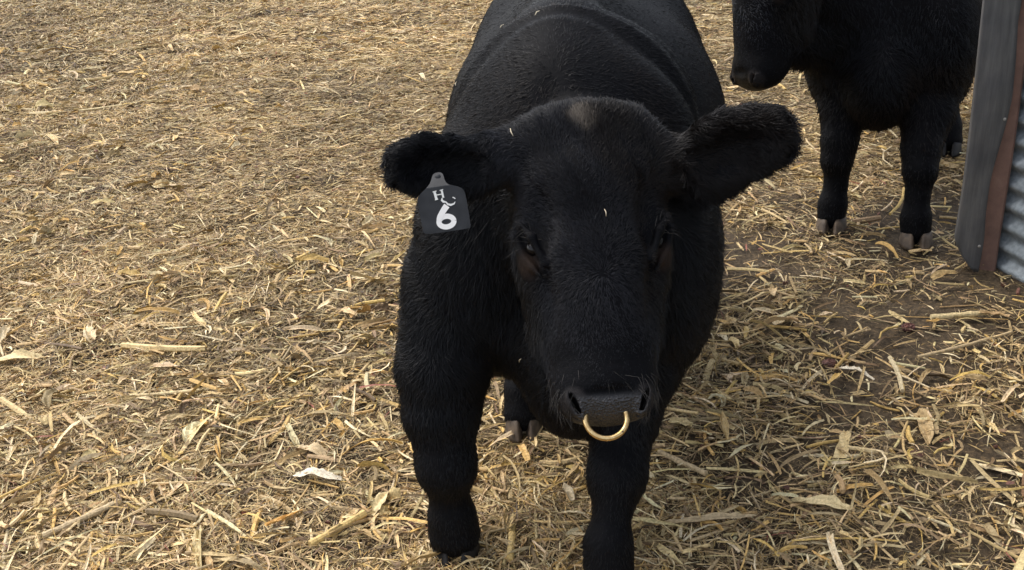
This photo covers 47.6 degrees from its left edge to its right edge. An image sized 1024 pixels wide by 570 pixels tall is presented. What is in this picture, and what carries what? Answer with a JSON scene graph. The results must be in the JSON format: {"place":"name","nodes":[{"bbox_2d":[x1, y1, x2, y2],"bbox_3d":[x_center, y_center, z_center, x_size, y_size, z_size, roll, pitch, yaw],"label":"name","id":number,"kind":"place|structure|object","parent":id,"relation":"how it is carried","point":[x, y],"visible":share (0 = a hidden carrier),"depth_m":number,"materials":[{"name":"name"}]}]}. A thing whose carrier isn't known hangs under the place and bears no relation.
{"place":"outdoors","nodes":[
{"label":"outdoors","id":0,"kind":"place"},
{"bbox_2d":[0,0,1023,569],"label":"ground","id":1,"kind":"structure","parent":0,"point":[902,306],"depth_m":3.26,"materials":[{"name":"soil"}]},
{"bbox_2d":[0,348,45,361],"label":"corn husk","id":2,"kind":"object","parent":1,"relation":"on","point":[19,353],"visible":1,"depth_m":3.34,"materials":[{"name":"beige plant"}]},
{"bbox_2d":[398,521,416,532],"bbox_3d":[-0.235,0.547,2.618,0.044,0.024,0.032,-3,26,0],"label":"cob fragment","id":3,"kind":"object","parent":1,"relation":"on","point":[412,524],"visible":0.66,"depth_m":2.61,"materials":[{"name":"brown plant"}]},
{"bbox_2d":[0,0,1023,569],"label":"corn residue","id":4,"kind":"object","parent":1,"relation":"on","point":[134,274],"visible":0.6,"depth_m":3.40},
{"bbox_2d":[41,501,114,538],"bbox_3d":[-0.987,0.536,2.648,0.170,0.018,0.019,-23,32,-36],"label":"corn stalk","id":5,"kind":"object","parent":4,"relation":"on","point":[84,517],"visible":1,"depth_m":2.64,"materials":[{"name":"beige plant"}]},
{"bbox_2d":[79,98,158,111],"bbox_3d":[-1.946,-0.891,5.755,0.394,0.013,0.025,-12,27,-18],"label":"corn stalk","id":6,"kind":"object","parent":4,"relation":"on","point":[90,109],"visible":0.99,"depth_m":5.73,"materials":[{"name":"beige plant"}]},
{"bbox_2d":[129,386,219,396],"bbox_3d":[-0.920,0.293,3.168,0.244,0.011,0.015,-5,26,-5],"label":"corn stalk","id":7,"kind":"object","parent":4,"relation":"on","point":[166,393],"visible":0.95,"depth_m":3.16,"materials":[{"name":"beige plant"}]},
{"bbox_2d":[296,442,328,455],"bbox_3d":[-0.496,0.406,2.869,0.094,0.029,0.041,4,26,13],"label":"corn husk","id":8,"kind":"object","parent":4,"relation":"on","point":[317,448],"visible":1,"depth_m":2.87,"materials":[{"name":"beige plant"}]},
{"bbox_2d":[293,467,341,479],"bbox_3d":[-0.464,0.448,2.749,0.123,0.028,0.040,6,27,18],"label":"corn husk","id":9,"kind":"object","parent":4,"relation":"on","point":[321,472],"visible":1,"depth_m":2.75,"materials":[{"name":"white plant"}]},
{"bbox_2d":[308,510,366,546],"bbox_3d":[-0.387,0.541,2.577,0.151,0.020,0.020,-25,33,-38],"label":"corn stalk","id":10,"kind":"object","parent":4,"relation":"on","point":[359,515],"visible":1,"depth_m":2.57,"materials":[{"name":"beige plant"}]},
{"bbox_2d":[370,492,387,515],"bbox_3d":[-0.301,0.493,2.667,0.032,0.024,0.094,4,26,14],"label":"corn husk","id":11,"kind":"object","parent":4,"relation":"on","point":[379,501],"visible":1,"depth_m":2.65,"materials":[{"name":"beige plant"}]},
{"bbox_2d":[506,524,515,560],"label":"corn stalk","id":12,"kind":"object","parent":4,"relation":"on","point":[511,538],"visible":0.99,"depth_m":2.51,"materials":[{"name":"beige plant"}]},
{"bbox_2d":[378,0,805,569],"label":"black bull","id":13,"kind":"object","parent":4,"relation":"on","point":[563,285],"visible":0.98,"depth_m":2.24,"materials":[{"name":"black"}]},
{"bbox_2d":[418,172,470,233],"bbox_3d":[-0.121,-0.146,2.057,0.091,0.094,0.061,-3,26,0],"label":"ear tag","id":14,"kind":"object","parent":13,"relation":"hanging from","point":[442,205],"visible":1,"depth_m":2.04,"materials":[{"name":"plastic"}]},
{"bbox_2d":[582,411,629,440],"bbox_3d":[0.165,0.234,2.038,0.083,0.057,0.065,-3,26,0],"label":"nose ring","id":15,"kind":"object","parent":13,"relation":"attached to","point":[615,436],"visible":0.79,"depth_m":2.02,"materials":[{"name":"gold metal"}]},
{"bbox_2d":[656,512,755,525],"bbox_3d":[0.427,0.512,2.536,0.224,0.023,0.029,-5,26,-3],"label":"corn leaf","id":16,"kind":"object","parent":4,"relation":"on","point":[716,516],"visible":1,"depth_m":2.54,"materials":[{"name":"beige plant"}]},
{"bbox_2d":[744,326,748,337],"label":"corn leaf","id":17,"kind":"object","parent":4,"relation":"on","point":[746,328],"visible":1,"depth_m":3.30,"materials":[{"name":"beige plant"}]},
{"bbox_2d":[790,494,855,510],"bbox_3d":[0.691,0.485,2.579,0.142,0.029,0.039,6,27,17],"label":"corn husk","id":18,"kind":"object","parent":4,"relation":"on","point":[833,501],"visible":1,"depth_m":2.58,"materials":[{"name":"beige plant"}]},
{"bbox_2d":[657,449,707,476],"bbox_3d":[0.404,0.422,2.761,0.141,0.016,0.016,21,34,40],"label":"corn stalk","id":19,"kind":"object","parent":1,"relation":"on","point":[692,467],"visible":1,"depth_m":2.75,"materials":[{"name":"beige plant"}]},
{"bbox_2d":[822,359,836,367],"bbox_3d":[0.866,0.214,3.167,0.044,0.027,0.033,-3,26,0],"label":"cob fragment","id":20,"kind":"object","parent":1,"relation":"on","point":[829,362],"visible":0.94,"depth_m":3.16,"materials":[{"name":"brown plant"}]},
{"bbox_2d":[729,0,982,251],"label":"black bull","id":21,"kind":"object","parent":1,"relation":"on","point":[907,67],"visible":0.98,"depth_m":3.71,"materials":[{"name":"black"}]},
{"bbox_2d":[839,366,873,379],"bbox_3d":[0.915,0.229,3.090,0.104,0.023,0.021,18,33,37],"label":"corn husk","id":22,"kind":"object","parent":1,"relation":"on","point":[858,369],"visible":1,"depth_m":3.09,"materials":[{"name":"beige plant"}]},
{"bbox_2d":[930,311,985,319],"bbox_3d":[1.282,0.086,3.336,0.160,0.018,0.019,-4,26,-3],"label":"corn stalk","id":23,"kind":"object","parent":1,"relation":"on","point":[951,315],"visible":0.98,"depth_m":3.33,"materials":[{"name":"beige plant"}]},
{"bbox_2d":[917,330,1012,357],"bbox_3d":[1.241,0.163,3.174,0.319,0.010,0.014,-12,27,-18],"label":"corn stalk","id":24,"kind":"object","parent":1,"relation":"on","point":[955,347],"visible":1,"depth_m":3.16,"materials":[{"name":"beige plant"}]},
{"bbox_2d":[954,0,1023,282],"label":"corrugated shed","id":25,"kind":"structure","parent":1,"relation":"on","point":[989,231],"depth_m":3.46,"materials":[{"name":"grey metal"}]},
{"bbox_2d":[901,322,914,331],"bbox_3d":[1.133,0.121,3.321,0.041,0.029,0.036,-3,26,0],"label":"cob fragment","id":26,"kind":"object","parent":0,"point":[908,325],"visible":0.99,"depth_m":3.31,"materials":[{"name":"brown plant"}]},
{"bbox_2d":[910,449,924,459],"bbox_3d":[0.959,0.403,2.754,0.034,0.023,0.032,-24,33,-37],"label":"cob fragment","id":27,"kind":"object","parent":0,"point":[920,455],"visible":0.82,"depth_m":2.75,"materials":[{"name":"brown plant"}]}
]}

